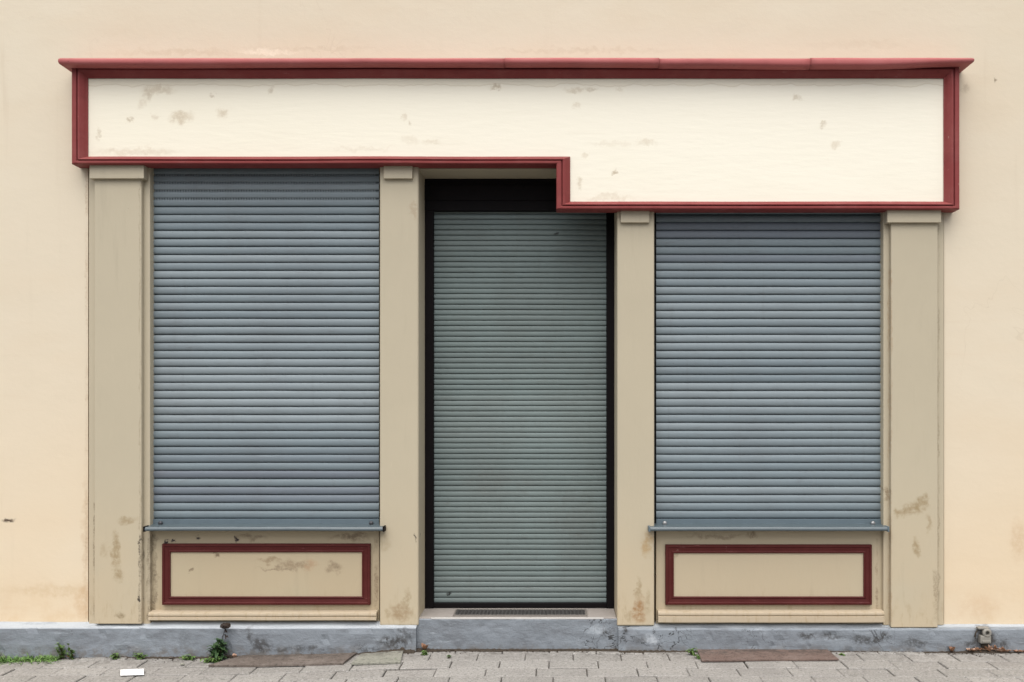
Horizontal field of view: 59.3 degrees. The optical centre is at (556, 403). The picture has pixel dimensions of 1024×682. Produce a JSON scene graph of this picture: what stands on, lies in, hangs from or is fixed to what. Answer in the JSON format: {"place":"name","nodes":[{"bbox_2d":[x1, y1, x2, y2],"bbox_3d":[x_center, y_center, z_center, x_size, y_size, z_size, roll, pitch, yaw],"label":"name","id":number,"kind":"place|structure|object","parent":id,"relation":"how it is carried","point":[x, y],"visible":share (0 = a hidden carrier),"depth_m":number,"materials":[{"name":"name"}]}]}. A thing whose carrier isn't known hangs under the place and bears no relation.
{"place":"outdoors","nodes":[
{"label":"outdoors","id":0,"kind":"place"},
{"bbox_2d":[0,651,1023,681],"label":"pavement","id":1,"kind":"structure","parent":0,"point":[568,666],"depth_m":4.63,"materials":[{"name":"grey stone"}]},
{"bbox_2d":[0,653,61,664],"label":"grass","id":2,"kind":"structure","parent":1,"relation":"on","point":[28,658],"depth_m":4.89,"materials":[{"name":"green plant"}]},
{"bbox_2d":[55,643,65,658],"bbox_3d":[-2.715,1.354,4.913,0.062,0.096,0.062,0,0,42],"label":"weed","id":3,"kind":"object","parent":1,"relation":"on","point":[63,653],"visible":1,"depth_m":4.91,"materials":[{"name":"green plant"}]},
{"bbox_2d":[67,643,74,658],"bbox_3d":[-2.657,1.351,4.905,0.056,0.101,0.053,0,0,0],"label":"weed","id":4,"kind":"object","parent":1,"relation":"on","point":[71,652],"visible":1,"depth_m":4.91,"materials":[{"name":"green plant"}]},
{"bbox_2d":[109,653,119,659],"bbox_3d":[-2.413,1.379,4.914,0.067,0.045,0.049,0,0,-31],"label":"weed","id":5,"kind":"object","parent":1,"relation":"on","point":[114,656],"visible":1,"depth_m":4.90,"materials":[{"name":"green plant"}]},
{"bbox_2d":[120,669,143,675],"bbox_3d":[-2.196,1.387,4.644,0.112,0.003,0.147,0,0,-25],"label":"paper scrap","id":6,"kind":"object","parent":1,"relation":"on","point":[124,672],"visible":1,"depth_m":4.63,"materials":[{"name":"white paper"}]},
{"bbox_2d":[134,653,147,659],"bbox_3d":[-2.275,1.378,4.903,0.091,0.042,0.056,0,0,0],"label":"weed","id":7,"kind":"object","parent":1,"relation":"on","point":[138,655],"visible":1,"depth_m":4.90,"materials":[{"name":"green plant"}]},
{"bbox_2d":[179,654,195,659],"bbox_3d":[-2.015,1.382,4.898,0.101,0.040,0.058,0,0,0],"label":"weed","id":8,"kind":"object","parent":1,"relation":"on","point":[184,657],"visible":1,"depth_m":4.89,"materials":[{"name":"green plant"}]},
{"bbox_2d":[200,656,220,662],"bbox_3d":[-1.858,1.381,4.836,0.114,0.041,0.080,0,0,0],"label":"weed","id":9,"kind":"object","parent":1,"relation":"on","point":[210,659],"visible":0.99,"depth_m":4.83,"materials":[{"name":"green plant"}]},
{"bbox_2d":[207,622,230,660],"bbox_3d":[-1.841,1.299,4.873,0.129,0.210,0.126,0,0,0],"label":"weed","id":10,"kind":"object","parent":1,"relation":"on","point":[217,650],"visible":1,"depth_m":4.87,"materials":[{"name":"green plant"}]},
{"bbox_2d":[208,653,356,666],"bbox_3d":[-1.468,1.374,4.823,0.747,0.031,0.213,0,0,0],"label":"cover plate","id":11,"kind":"object","parent":1,"relation":"on","point":[289,660],"visible":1,"depth_m":4.80,"materials":[{"name":"metal"}]},
{"bbox_2d":[351,651,402,664],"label":"paving slab","id":12,"kind":"structure","parent":1,"relation":"on","point":[391,657],"depth_m":4.78,"materials":[{"name":"beige stone"}]},
{"bbox_2d":[4,647,1020,660],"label":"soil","id":13,"kind":"structure","parent":1,"relation":"on","point":[409,651],"depth_m":4.93,"materials":[{"name":"brown soil"}]},
{"bbox_2d":[685,648,697,655],"bbox_3d":[0.734,1.344,4.868,0.065,0.047,0.060,0,0,-41],"label":"weed","id":14,"kind":"object","parent":1,"relation":"on","point":[692,651],"visible":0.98,"depth_m":4.86,"materials":[{"name":"green plant"}]},
{"bbox_2d":[697,649,838,661],"bbox_3d":[1.125,1.353,4.847,0.730,0.010,0.250,0,0,0],"label":"cover plate","id":15,"kind":"object","parent":1,"relation":"on","point":[720,655],"visible":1,"depth_m":4.82,"materials":[{"name":"metal"}]},
{"label":"road","id":16,"kind":"structure","parent":0,"visible":0},
{"bbox_2d":[0,0,1023,658],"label":"shop building","id":17,"kind":"structure","parent":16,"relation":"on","point":[302,410],"depth_m":5.00,"materials":[{"name":"beige paint"}]},
{"bbox_2d":[58,58,973,212],"bbox_3d":[-0.220,-1.479,4.920,4.943,0.833,0.153,0,0,0],"label":"fascia sign","id":18,"kind":"object","parent":17,"relation":"attached to","point":[756,135],"visible":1,"depth_m":4.94,"materials":[{"name":"paint"}]},
{"bbox_2d":[453,609,586,615],"bbox_3d":[-0.205,1.183,5.088,0.752,0.010,0.153,0,0,0],"label":"door mat","id":19,"kind":"object","parent":17,"relation":"on","point":[520,612],"depth_m":5.09,"materials":[{"name":"metal"}]},
{"bbox_2d":[974,626,991,651],"bbox_3d":[2.332,1.300,4.926,0.087,0.152,0.048,0,0,0],"label":"pipe fitting","id":20,"kind":"object","parent":17,"relation":"attached to","point":[984,638],"visible":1,"depth_m":4.91,"materials":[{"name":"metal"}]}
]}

